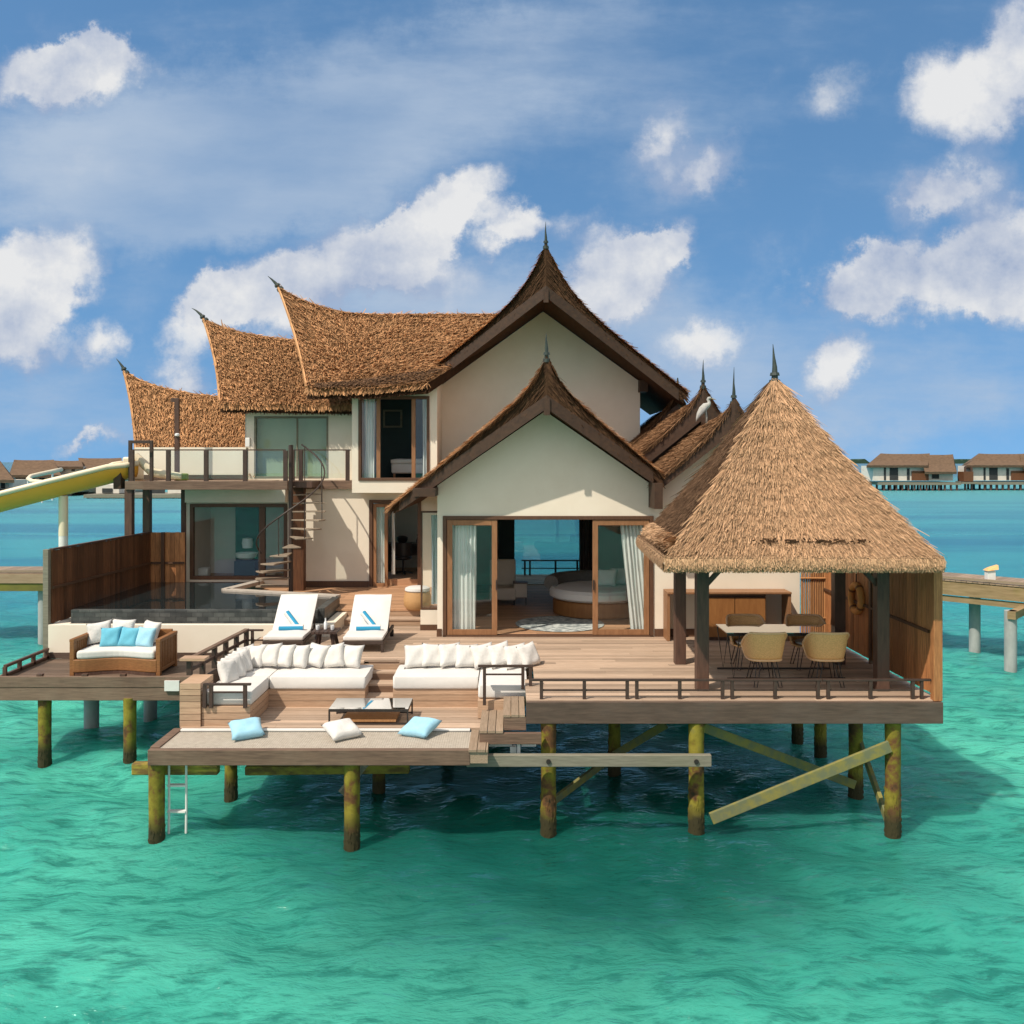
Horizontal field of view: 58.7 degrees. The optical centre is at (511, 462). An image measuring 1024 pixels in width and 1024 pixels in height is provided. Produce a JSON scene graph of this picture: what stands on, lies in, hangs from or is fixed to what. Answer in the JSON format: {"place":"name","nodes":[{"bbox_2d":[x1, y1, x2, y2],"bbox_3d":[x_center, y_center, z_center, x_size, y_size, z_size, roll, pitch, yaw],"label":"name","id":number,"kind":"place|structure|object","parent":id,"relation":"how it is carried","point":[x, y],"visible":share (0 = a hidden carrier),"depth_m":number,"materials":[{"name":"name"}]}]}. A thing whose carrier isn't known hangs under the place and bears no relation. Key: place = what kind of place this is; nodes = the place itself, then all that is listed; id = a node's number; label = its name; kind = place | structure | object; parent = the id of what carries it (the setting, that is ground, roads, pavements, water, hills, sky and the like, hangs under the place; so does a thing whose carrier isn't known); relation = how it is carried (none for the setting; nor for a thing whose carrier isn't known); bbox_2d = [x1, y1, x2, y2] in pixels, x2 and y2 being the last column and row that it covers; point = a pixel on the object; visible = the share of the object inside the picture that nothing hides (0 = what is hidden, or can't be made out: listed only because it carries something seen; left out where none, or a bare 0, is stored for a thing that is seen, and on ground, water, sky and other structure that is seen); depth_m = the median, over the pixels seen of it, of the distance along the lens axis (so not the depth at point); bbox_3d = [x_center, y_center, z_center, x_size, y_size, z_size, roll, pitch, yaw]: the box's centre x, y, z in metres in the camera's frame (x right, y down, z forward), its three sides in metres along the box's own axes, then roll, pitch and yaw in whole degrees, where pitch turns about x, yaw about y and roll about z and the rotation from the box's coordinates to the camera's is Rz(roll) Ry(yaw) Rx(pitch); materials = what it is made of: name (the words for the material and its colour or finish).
{"place":"outdoors","nodes":[
{"label":"outdoors","id":0,"kind":"place"},
{"bbox_2d":[167,765,187,833],"bbox_3d":[-4.892,5.508,13.285,0.334,2.445,0.106,0,0,0],"label":"swim ladder","id":1,"kind":"object","parent":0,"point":[185,810],"visible":0.52,"depth_m":13.26,"materials":[{"name":"metal"}]},
{"bbox_2d":[0,462,1023,1023],"bbox_3d":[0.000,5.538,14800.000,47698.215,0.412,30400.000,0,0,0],"label":"sea","id":2,"kind":"structure","parent":0,"point":[454,894],"depth_m":12.21,"materials":[{"name":"liquid"}]},
{"bbox_2d":[0,461,29,490],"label":"lagoon villa","id":3,"kind":"object","parent":2,"relation":"in","point":[7,480],"visible":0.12,"depth_m":134.90,"materials":[{"name":"brown wood"}]},
{"bbox_2d":[38,591,42,644],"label":"concrete pile","id":4,"kind":"object","parent":2,"relation":"in","point":[40,617],"visible":0.1,"depth_m":27.75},
{"bbox_2d":[0,566,42,590],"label":"jetty","id":5,"kind":"object","parent":4,"relation":"on","point":[21,578],"visible":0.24,"depth_m":27.58,"materials":[{"name":"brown wood"}]},
{"bbox_2d":[37,701,51,767],"bbox_3d":[-8.651,6.180,16.848,0.255,3.700,0.251,0,0,0],"label":"deck pile","id":6,"kind":"object","parent":2,"relation":"in","point":[44,757],"visible":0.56,"depth_m":16.76,"materials":[{"name":"wood"}]},
{"bbox_2d":[10,460,95,495],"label":"lagoon villa","id":7,"kind":"object","parent":2,"relation":"in","point":[22,469],"visible":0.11,"depth_m":151.48,"materials":[{"name":"brown wood"}]},
{"bbox_2d":[54,460,95,494],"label":"lagoon villa","id":8,"kind":"object","parent":2,"relation":"in","point":[68,467],"visible":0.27,"depth_m":156.00,"materials":[{"name":"brown wood"}]},
{"bbox_2d":[84,701,98,728],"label":"concrete pile","id":9,"kind":"object","parent":2,"relation":"in","point":[91,714],"depth_m":18.33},
{"bbox_2d":[73,458,142,493],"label":"lagoon villa","id":10,"kind":"object","parent":2,"relation":"in","point":[91,462],"visible":0.07,"depth_m":160.15,"materials":[{"name":"brown wood"}]},
{"bbox_2d":[123,698,136,763],"bbox_3d":[-7.033,6.180,16.748,0.255,3.700,0.251,0,0,0],"label":"deck pile","id":11,"kind":"object","parent":2,"relation":"in","point":[129,729],"visible":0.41,"depth_m":16.66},
{"bbox_2d":[83,484,180,497],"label":"lagoon villa","id":12,"kind":"object","parent":2,"relation":"in","point":[107,491],"visible":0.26,"depth_m":139.90,"materials":[{"name":"grey wood"}]},
{"bbox_2d":[144,701,156,721],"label":"concrete pile","id":13,"kind":"object","parent":2,"relation":"in","point":[150,711],"depth_m":19.88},
{"bbox_2d":[148,765,165,843],"bbox_3d":[-5.133,6.170,13.148,0.255,3.720,0.251,0,0,0],"label":"deck pile","id":14,"kind":"object","parent":2,"relation":"in","point":[156,802],"visible":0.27,"depth_m":13.05,"materials":[{"name":"wood"}]},
{"bbox_2d":[224,765,237,802],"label":"deck pile","id":15,"kind":"object","parent":2,"relation":"in","point":[231,785],"visible":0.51,"depth_m":14.91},
{"bbox_2d":[343,765,360,851],"bbox_3d":[-2.313,6.170,13.148,0.255,3.720,0.251,0,0,0],"label":"deck pile","id":16,"kind":"object","parent":2,"relation":"in","point":[351,841],"visible":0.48,"depth_m":13.05,"materials":[{"name":"wood"}]},
{"bbox_2d":[0,587,942,823],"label":"timber deck","id":17,"kind":"structure","parent":2,"relation":"on","point":[306,710],"depth_m":14.18,"materials":[{"name":"brown wood"}]},
{"bbox_2d":[2,648,48,675],"bbox_3d":[-9.360,3.853,17.560,0.060,0.215,1.580,0,0,0],"label":"side railing","id":18,"kind":"object","parent":17,"relation":"on","point":[32,656],"visible":1,"depth_m":17.45,"materials":[{"name":"brown wood"}]},
{"bbox_2d":[43,531,184,656],"bbox_3d":[-9.242,2.894,20.837,0.888,2.272,4.862,0,0,13],"label":"privacy fence","id":19,"kind":"object","parent":17,"relation":"on","point":[79,574],"visible":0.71,"depth_m":20.67,"materials":[{"name":"brown wood"}]},
{"bbox_2d":[69,629,177,675],"bbox_3d":[-7.373,3.610,17.326,1.690,0.720,0.888,0,0,0],"label":"outdoor daybed","id":20,"kind":"object","parent":17,"relation":"on","point":[159,657],"visible":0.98,"depth_m":17.02,"materials":[{"name":"wood"}]},
{"bbox_2d":[86,619,111,645],"bbox_3d":[-7.970,3.290,17.579,0.479,0.433,0.181,-6,-12,-25],"label":"pillow","id":21,"kind":"object","parent":20,"relation":"on","point":[94,631],"visible":0.7,"depth_m":17.49,"materials":[{"name":"fabric"}]},
{"bbox_2d":[99,626,121,646],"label":"pillow","id":22,"kind":"object","parent":20,"relation":"on","point":[110,636],"visible":1,"depth_m":17.33,"materials":[{"name":"blue fabric"}]},
{"bbox_2d":[118,626,138,645],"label":"pillow","id":23,"kind":"object","parent":20,"relation":"on","point":[128,636],"visible":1,"depth_m":17.34,"materials":[{"name":"blue fabric"}]},
{"bbox_2d":[135,626,156,646],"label":"pillow","id":24,"kind":"object","parent":20,"relation":"on","point":[145,637],"visible":1,"depth_m":17.32,"materials":[{"name":"blue fabric"}]},
{"bbox_2d":[48,580,346,658],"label":"infinity pool","id":25,"kind":"structure","parent":17,"relation":"on","point":[198,616],"depth_m":18.62,"materials":[{"name":"black liquid"}]},
{"bbox_2d":[179,628,263,674],"bbox_3d":[-5.018,3.348,15.891,0.419,0.405,2.703,0,0,5],"label":"side railing","id":26,"kind":"object","parent":17,"relation":"on","point":[202,657],"visible":0.77,"depth_m":15.65,"materials":[{"name":"brown wood"}]},
{"bbox_2d":[203,683,250,707],"bbox_3d":[-4.395,3.600,14.030,0.738,0.380,0.060,0,0,0],"label":"deck railing","id":27,"kind":"object","parent":17,"relation":"on","point":[211,685],"visible":1,"depth_m":14.01,"materials":[{"name":"brown wood"}]},
{"bbox_2d":[207,665,372,704],"bbox_3d":[-3.610,3.658,15.095,2.340,0.245,1.930,0,0,0],"label":"sectional sofa","id":28,"kind":"object","parent":17,"relation":"on","point":[263,679],"visible":0.73,"depth_m":15.12,"materials":[{"name":"white fabric"}]},
{"bbox_2d":[217,659,238,682],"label":"pillow","id":29,"kind":"object","parent":28,"relation":"on","point":[227,671],"visible":0.93,"depth_m":14.64,"materials":[{"name":"fabric"}]},
{"bbox_2d":[260,643,281,666],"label":"pillow","id":30,"kind":"object","parent":28,"relation":"on","point":[270,654],"visible":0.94,"depth_m":15.67,"materials":[{"name":"fabric"}]},
{"bbox_2d":[271,644,295,667],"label":"pillow","id":31,"kind":"object","parent":28,"relation":"on","point":[285,656],"visible":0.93,"depth_m":15.66,"materials":[{"name":"fabric"}]},
{"bbox_2d":[290,644,310,668],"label":"pillow","id":32,"kind":"object","parent":28,"relation":"on","point":[300,656],"visible":0.91,"depth_m":15.66,"materials":[{"name":"fabric"}]},
{"bbox_2d":[307,642,330,667],"bbox_3d":[-3.389,3.341,15.760,0.443,0.443,0.190,8,-23,26],"label":"pillow","id":33,"kind":"object","parent":28,"relation":"on","point":[317,654],"visible":0.96,"depth_m":15.68,"materials":[{"name":"fabric"}]},
{"bbox_2d":[323,642,344,667],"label":"pillow","id":34,"kind":"object","parent":28,"relation":"on","point":[334,656],"visible":0.99,"depth_m":15.67,"materials":[{"name":"fabric"}]},
{"bbox_2d":[339,644,364,668],"bbox_3d":[-2.780,3.365,15.759,0.437,0.433,0.191,1,-20,19],"label":"pillow","id":35,"kind":"object","parent":28,"relation":"on","point":[352,655],"visible":0.97,"depth_m":15.68,"materials":[{"name":"fabric"}]},
{"bbox_2d":[262,594,317,644],"bbox_3d":[-4.265,3.094,17.755,0.780,0.872,1.750,0,0,-1],"label":"sun lounger","id":36,"kind":"object","parent":17,"relation":"on","point":[301,608],"visible":0.76,"depth_m":17.80,"materials":[{"name":"white fabric"}]},
{"bbox_2d":[255,444,325,591],"bbox_3d":[-5.418,1.382,22.410,1.679,3.696,1.900,0,0,0],"label":"spiral stair","id":37,"kind":"object","parent":17,"relation":"on","point":[292,484],"visible":0.99,"depth_m":22.25,"materials":[{"name":"brown metal"}]},
{"bbox_2d":[293,488,305,590],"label":"column","id":38,"kind":"structure","parent":17,"relation":"on","point":[299,569],"depth_m":22.83,"materials":[{"name":"brown wood"}]},
{"bbox_2d":[161,732,470,747],"bbox_3d":[-2.841,4.115,13.470,4.437,0.012,0.780,0,0,0],"label":"hammock net","id":39,"kind":"object","parent":17,"relation":"attached to","point":[314,740],"visible":0.89,"depth_m":13.39,"materials":[{"name":"fabric"}]},
{"bbox_2d":[228,717,265,740],"bbox_3d":[-3.973,3.989,13.620,0.521,0.191,0.474,0,18,-28],"label":"pillow","id":40,"kind":"object","parent":39,"relation":"on","point":[246,728],"visible":1,"depth_m":13.52,"materials":[{"name":"blue fabric"}]},
{"bbox_2d":[321,718,362,740],"bbox_3d":[-2.535,3.990,13.580,0.522,0.191,0.458,0,18,-35],"label":"pillow","id":41,"kind":"object","parent":39,"relation":"on","point":[342,729],"visible":1,"depth_m":13.49,"materials":[{"name":"fabric"}]},
{"bbox_2d":[397,716,441,737],"bbox_3d":[-1.387,3.990,13.700,0.527,0.190,0.464,0,20,28],"label":"pillow","id":42,"kind":"object","parent":39,"relation":"on","point":[419,727],"visible":1,"depth_m":13.61,"materials":[{"name":"blue fabric"}]},
{"bbox_2d":[311,627,340,644],"bbox_3d":[-3.508,3.348,17.151,0.470,0.377,0.479,0,0,0],"label":"side table","id":43,"kind":"object","parent":17,"relation":"on","point":[332,633],"visible":0.8,"depth_m":17.00,"materials":[{"name":"brown wood"}]},
{"bbox_2d":[342,594,393,652],"bbox_3d":[-2.776,3.094,17.725,0.780,0.872,1.750,0,0,-1],"label":"sun lounger","id":44,"kind":"object","parent":17,"relation":"on","point":[376,607],"visible":0.91,"depth_m":17.76,"materials":[{"name":"white fabric"}]},
{"bbox_2d":[328,698,412,723],"bbox_3d":[-2.226,3.953,14.430,1.240,0.254,0.660,0,0,0],"label":"coffee table","id":45,"kind":"object","parent":17,"relation":"on","point":[372,709],"visible":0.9,"depth_m":14.30,"materials":[{"name":"metal"}]},
{"bbox_2d":[403,585,430,609],"bbox_3d":[-2.082,2.982,20.050,0.620,0.497,0.620,0,0,0],"label":"rattan ottoman","id":46,"kind":"object","parent":17,"relation":"on","point":[412,598],"visible":0.9,"depth_m":19.82,"materials":[{"name":"brown wicker"}]},
{"bbox_2d":[117,223,799,636],"bbox_3d":[-2.643,-1.090,23.257,17.704,9.440,11.487,0,0,0],"label":"water villa","id":47,"kind":"object","parent":17,"relation":"on","point":[537,393],"visible":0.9,"depth_m":23.45,"materials":[{"name":"paint"}]},
{"bbox_2d":[124,447,351,581],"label":"balcony","id":48,"kind":"structure","parent":47,"relation":"attached to","point":[218,474],"depth_m":23.20,"materials":[{"name":"white wood"}]},
{"bbox_2d":[128,440,153,480],"bbox_3d":[-9.034,-0.035,22.160,0.592,0.990,0.080,0,0,0],"label":"gate frame","id":49,"kind":"object","parent":48,"relation":"on","point":[151,461],"visible":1,"depth_m":22.12,"materials":[{"name":"brown wood"}]},
{"bbox_2d":[171,398,179,480],"bbox_3d":[-8.463,-0.570,22.865,0.242,2.080,0.170,0,0,0],"label":"outdoor shower","id":50,"kind":"object","parent":48,"relation":"on","point":[176,401],"visible":0.86,"depth_m":22.87,"materials":[{"name":"brown metal"}]},
{"bbox_2d":[190,504,286,579],"bbox_3d":[-7.057,2.052,23.535,2.512,1.956,0.130,0,0,0],"label":"window","id":51,"kind":"structure","parent":47,"relation":"in","point":[262,507],"depth_m":23.47,"materials":[{"name":"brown wood"}]},
{"bbox_2d":[234,559,258,574],"bbox_3d":[-7.104,2.840,24.400,0.549,0.420,0.500,0,0,0],"label":"vanity stand","id":52,"kind":"object","parent":47,"relation":"on","point":[249,567],"visible":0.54,"depth_m":24.15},
{"bbox_2d":[254,416,327,477],"bbox_3d":[-5.883,-0.395,24.295,1.978,1.650,0.110,0,0,0],"label":"window","id":53,"kind":"structure","parent":47,"relation":"in","point":[255,417],"depth_m":24.24,"materials":[{"name":"grey wood"}]},
{"bbox_2d":[373,504,387,585],"bbox_3d":[-3.396,2.143,23.510,0.379,2.135,0.060,0,0,0],"label":"door","id":54,"kind":"structure","parent":47,"relation":"in","point":[375,506],"depth_m":23.48,"materials":[{"name":"brown wood"}]},
{"bbox_2d":[358,396,428,480],"bbox_3d":[-2.906,-0.583,22.445,1.749,2.079,0.150,0,0,0],"label":"window","id":55,"kind":"structure","parent":47,"relation":"in","point":[378,400],"depth_m":22.41,"materials":[{"name":"brown wood"}]},
{"bbox_2d":[395,543,412,574],"bbox_3d":[-2.954,2.614,24.800,0.504,0.847,0.511,0,0,0],"label":"office chair","id":56,"kind":"object","parent":47,"relation":"on","point":[403,551],"visible":0.96,"depth_m":24.67,"materials":[{"name":"metal"}]},
{"bbox_2d":[391,459,422,477],"bbox_3d":[-2.665,0.172,24.095,0.949,0.530,1.210,0,0,0],"label":"white bed","id":57,"kind":"object","parent":47,"relation":"on","point":[401,466],"visible":0.58,"depth_m":23.50,"materials":[{"name":"fabric"}]},
{"bbox_2d":[421,511,436,609],"bbox_3d":[-1.717,2.065,19.155,0.407,2.070,0.070,0,0,0],"label":"window","id":58,"kind":"structure","parent":47,"relation":"in","point":[422,608],"depth_m":19.12,"materials":[{"name":"brown wood"}]},
{"bbox_2d":[447,520,496,634],"bbox_3d":[-0.806,2.332,18.400,1.017,2.325,0.100,0,0,0],"label":"door","id":59,"kind":"structure","parent":47,"relation":"in","point":[450,631],"depth_m":18.39,"materials":[{"name":"brown wood"}]},
{"bbox_2d":[489,559,515,604],"bbox_3d":[-0.231,2.965,22.540,0.650,1.070,0.680,0,0,0],"label":"armchair","id":60,"kind":"object","parent":47,"relation":"on","point":[506,576],"visible":0.76,"depth_m":22.70,"materials":[{"name":"fabric"}]},
{"bbox_2d":[515,616,603,631],"bbox_3d":[1.034,3.497,19.700,1.920,0.016,1.920,0,0,0],"label":"rug","id":61,"kind":"object","parent":47,"relation":"on","point":[555,624],"visible":0.89,"depth_m":19.57,"materials":[{"name":"fabric"}]},
{"bbox_2d":[544,570,628,619],"bbox_3d":[1.948,3.074,21.265,2.408,0.852,2.410,0,0,0],"label":"round bed","id":62,"kind":"object","parent":47,"relation":"on","point":[570,592],"visible":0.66,"depth_m":20.40,"materials":[{"name":"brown wood"}]},
{"bbox_2d":[598,569,618,586],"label":"pillow","id":63,"kind":"object","parent":62,"relation":"on","point":[606,577],"visible":0.93,"depth_m":20.91,"materials":[{"name":"fabric"}]},
{"bbox_2d":[592,520,648,634],"bbox_3d":[2.203,2.332,18.400,1.145,2.325,0.100,0,0,0],"label":"door","id":64,"kind":"structure","parent":47,"relation":"in","point":[595,631],"depth_m":18.39,"materials":[{"name":"brown wood"}]},
{"bbox_2d":[393,664,526,697],"bbox_3d":[-0.871,3.660,15.305,2.222,0.240,1.510,0,0,0],"label":"sectional sofa","id":65,"kind":"object","parent":17,"relation":"on","point":[453,677],"visible":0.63,"depth_m":15.12,"materials":[{"name":"white fabric"}]},
{"bbox_2d":[404,643,427,668],"bbox_3d":[-1.661,3.360,15.759,0.437,0.433,0.191,1,-22,-15],"label":"pillow","id":66,"kind":"object","parent":65,"relation":"on","point":[413,655],"visible":0.9,"depth_m":15.68,"materials":[{"name":"fabric"}]},
{"bbox_2d":[422,643,439,666],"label":"pillow","id":67,"kind":"object","parent":65,"relation":"on","point":[431,655],"visible":0.91,"depth_m":15.70,"materials":[{"name":"fabric"}]},
{"bbox_2d":[438,642,459,667],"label":"pillow","id":68,"kind":"object","parent":65,"relation":"on","point":[447,652],"visible":0.91,"depth_m":15.67,"materials":[{"name":"fabric"}]},
{"bbox_2d":[455,644,477,667],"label":"pillow","id":69,"kind":"object","parent":65,"relation":"on","point":[464,656],"visible":0.89,"depth_m":15.69,"materials":[{"name":"fabric"}]},
{"bbox_2d":[469,642,491,668],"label":"pillow","id":70,"kind":"object","parent":65,"relation":"on","point":[480,655],"visible":0.88,"depth_m":15.68,"materials":[{"name":"fabric"}]},
{"bbox_2d":[487,640,507,668],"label":"pillow","id":71,"kind":"object","parent":65,"relation":"on","point":[497,654],"visible":0.83,"depth_m":15.69,"materials":[{"name":"fabric"}]},
{"bbox_2d":[503,642,523,669],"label":"pillow","id":72,"kind":"object","parent":65,"relation":"on","point":[512,655],"visible":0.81,"depth_m":15.66,"materials":[{"name":"fabric"}]},
{"bbox_2d":[516,641,541,669],"bbox_3d":[0.288,3.348,15.780,0.438,0.438,0.191,-6,-21,-43],"label":"pillow","id":73,"kind":"object","parent":65,"relation":"on","point":[528,654],"visible":0.94,"depth_m":15.70,"materials":[{"name":"fabric"}]},
{"bbox_2d":[478,665,532,704],"bbox_3d":[-0.101,3.515,14.350,0.868,0.630,0.060,0,0,0],"label":"deck railing","id":74,"kind":"object","parent":17,"relation":"on","point":[521,674],"visible":0.88,"depth_m":14.32,"materials":[{"name":"brown wood"}]},
{"bbox_2d":[530,678,630,698],"bbox_3d":[1.020,3.380,13.560,1.507,0.300,0.060,0,0,0],"label":"deck railing","id":75,"kind":"object","parent":17,"relation":"on","point":[584,689],"visible":1,"depth_m":13.54,"materials":[{"name":"brown wood"}]},
{"bbox_2d":[631,678,726,698],"bbox_3d":[2.484,3.380,13.560,1.421,0.300,0.060,0,0,0],"label":"deck railing","id":76,"kind":"object","parent":17,"relation":"on","point":[679,689],"visible":1,"depth_m":13.54,"materials":[{"name":"brown wood"}]},
{"bbox_2d":[663,589,791,640],"bbox_3d":[4.279,3.045,18.140,2.449,0.970,0.480,0,0,0],"label":"bar cabinet","id":77,"kind":"object","parent":17,"relation":"on","point":[723,603],"visible":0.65,"depth_m":17.95,"materials":[{"name":"brown wood"}]},
{"bbox_2d":[726,614,765,669],"bbox_3d":[4.030,3.086,15.644,0.687,0.870,0.569,0,0,0],"label":"dining chair","id":78,"kind":"object","parent":17,"relation":"on","point":[744,619],"visible":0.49,"depth_m":15.84,"materials":[{"name":"metal"}]},
{"bbox_2d":[740,632,786,687],"bbox_3d":[4.000,3.086,14.426,0.687,0.870,0.569,0,0,0],"label":"dining chair","id":79,"kind":"object","parent":17,"relation":"on","point":[761,647],"visible":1,"depth_m":14.23,"materials":[{"name":"wicker"}]},
{"bbox_2d":[726,678,821,698],"bbox_3d":[3.905,3.380,13.560,1.421,0.300,0.060,0,0,0],"label":"deck railing","id":80,"kind":"object","parent":17,"relation":"on","point":[774,689],"visible":1,"depth_m":13.54,"materials":[{"name":"brown wood"}]},
{"bbox_2d":[716,624,844,678],"bbox_3d":[4.445,3.140,15.110,1.950,0.760,0.780,0,0,0],"label":"dining table","id":81,"kind":"object","parent":17,"relation":"on","point":[739,630],"visible":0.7,"depth_m":15.09,"materials":[{"name":"white wood"}]},
{"bbox_2d":[635,346,946,688],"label":"thatched pavilion","id":82,"kind":"structure","parent":17,"relation":"on","point":[778,482],"depth_m":13.76,"materials":[{"name":"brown wood"}]},
{"bbox_2d":[785,614,825,670],"bbox_3d":[5.058,3.086,15.644,0.687,0.870,0.569,0,0,4],"label":"dining chair","id":83,"kind":"object","parent":17,"relation":"on","point":[796,641],"visible":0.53,"depth_m":15.83,"materials":[{"name":"wicker"}]},
{"bbox_2d":[800,571,825,619],"bbox_3d":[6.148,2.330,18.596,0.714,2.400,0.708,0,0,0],"label":"bamboo door","id":84,"kind":"structure","parent":17,"relation":"on","point":[812,594],"depth_m":18.28,"materials":[{"name":"brown wood"}]},
{"bbox_2d":[802,632,849,687],"bbox_3d":[4.979,3.086,14.426,0.687,0.870,0.569,0,0,3],"label":"dining chair","id":85,"kind":"object","parent":17,"relation":"on","point":[822,647],"visible":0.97,"depth_m":14.23,"materials":[{"name":"wicker"}]},
{"bbox_2d":[822,678,928,698],"bbox_3d":[5.412,3.380,13.560,1.573,0.300,0.060,0,0,0],"label":"deck railing","id":86,"kind":"object","parent":17,"relation":"on","point":[870,689],"visible":1,"depth_m":13.54,"materials":[{"name":"brown wood"}]},
{"bbox_2d":[823,571,942,700],"bbox_3d":[6.305,2.575,15.979,0.130,1.930,5.037,0,0,0],"label":"privacy screen","id":87,"kind":"object","parent":17,"relation":"on","point":[916,624],"visible":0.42,"depth_m":14.41,"materials":[{"name":"brown wood"}]},
{"bbox_2d":[848,573,864,614],"bbox_3d":[6.240,2.341,16.500,0.132,0.862,0.604,0,0,0],"label":"life ring","id":88,"kind":"object","parent":87,"relation":"hanging from","point":[857,587],"visible":0.99,"depth_m":16.39,"materials":[{"name":"fabric"}]},
{"bbox_2d":[540,724,556,837],"bbox_3d":[0.542,5.940,13.548,0.255,4.180,0.251,0,0,0],"label":"deck pile","id":89,"kind":"object","parent":2,"relation":"in","point":[548,819],"visible":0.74,"depth_m":13.45,"materials":[{"name":"wood"}]},
{"bbox_2d":[608,724,620,776],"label":"deck pile","id":90,"kind":"object","parent":2,"relation":"in","point":[614,740],"visible":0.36,"depth_m":16.11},
{"bbox_2d":[688,724,704,835],"bbox_3d":[2.744,5.940,13.548,0.255,4.180,0.251,0,0,0],"label":"deck pile","id":91,"kind":"object","parent":2,"relation":"in","point":[696,818],"visible":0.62,"depth_m":13.45,"materials":[{"name":"wood"}]},
{"bbox_2d":[814,724,826,757],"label":"deck pile","id":92,"kind":"object","parent":2,"relation":"in","point":[820,740],"visible":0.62,"depth_m":16.91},
{"bbox_2d":[848,724,863,799],"bbox_3d":[5.664,5.940,14.998,0.255,4.180,0.251,0,0,0],"label":"deck pile","id":93,"kind":"object","parent":2,"relation":"in","point":[855,734],"visible":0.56,"depth_m":14.90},
{"bbox_2d":[884,724,901,838],"bbox_3d":[5.690,5.940,13.598,0.255,4.180,0.251,0,0,0],"label":"deck pile","id":94,"kind":"object","parent":2,"relation":"in","point":[892,811],"visible":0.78,"depth_m":13.50,"materials":[{"name":"wood"}]},
{"bbox_2d":[861,453,960,490],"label":"lagoon villa","id":95,"kind":"object","parent":2,"relation":"in","point":[925,472],"visible":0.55,"depth_m":178.00,"materials":[{"name":"brown wood"}]},
{"bbox_2d":[969,597,980,652],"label":"concrete pile","id":96,"kind":"object","parent":2,"relation":"in","point":[974,628],"depth_m":26.27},
{"bbox_2d":[956,453,1023,489],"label":"lagoon villa","id":97,"kind":"object","parent":2,"relation":"in","point":[998,466],"visible":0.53,"depth_m":180.00,"materials":[{"name":"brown wood"}]},
{"bbox_2d":[1004,610,1016,672],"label":"concrete pile","id":98,"kind":"object","parent":2,"relation":"in","point":[1010,645],"visible":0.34,"depth_m":23.97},
{"bbox_2d":[943,572,1023,619],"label":"jetty","id":99,"kind":"object","parent":98,"relation":"on","point":[1008,589],"visible":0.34,"depth_m":25.55,"materials":[{"name":"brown wood"}]},
{"bbox_2d":[0,0,1023,461],"label":"sky","id":100,"kind":"structure","parent":0,"point":[836,186],"materials":[{"name":"blue"}]},
{"label":"seabed","id":101,"kind":"structure","parent":0,"visible":0},
{"bbox_2d":[0,453,181,546],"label":"water slide","id":102,"kind":"object","parent":101,"relation":"on","point":[61,487],"visible":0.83,"depth_m":21.83,"materials":[{"name":"yellow paint"}]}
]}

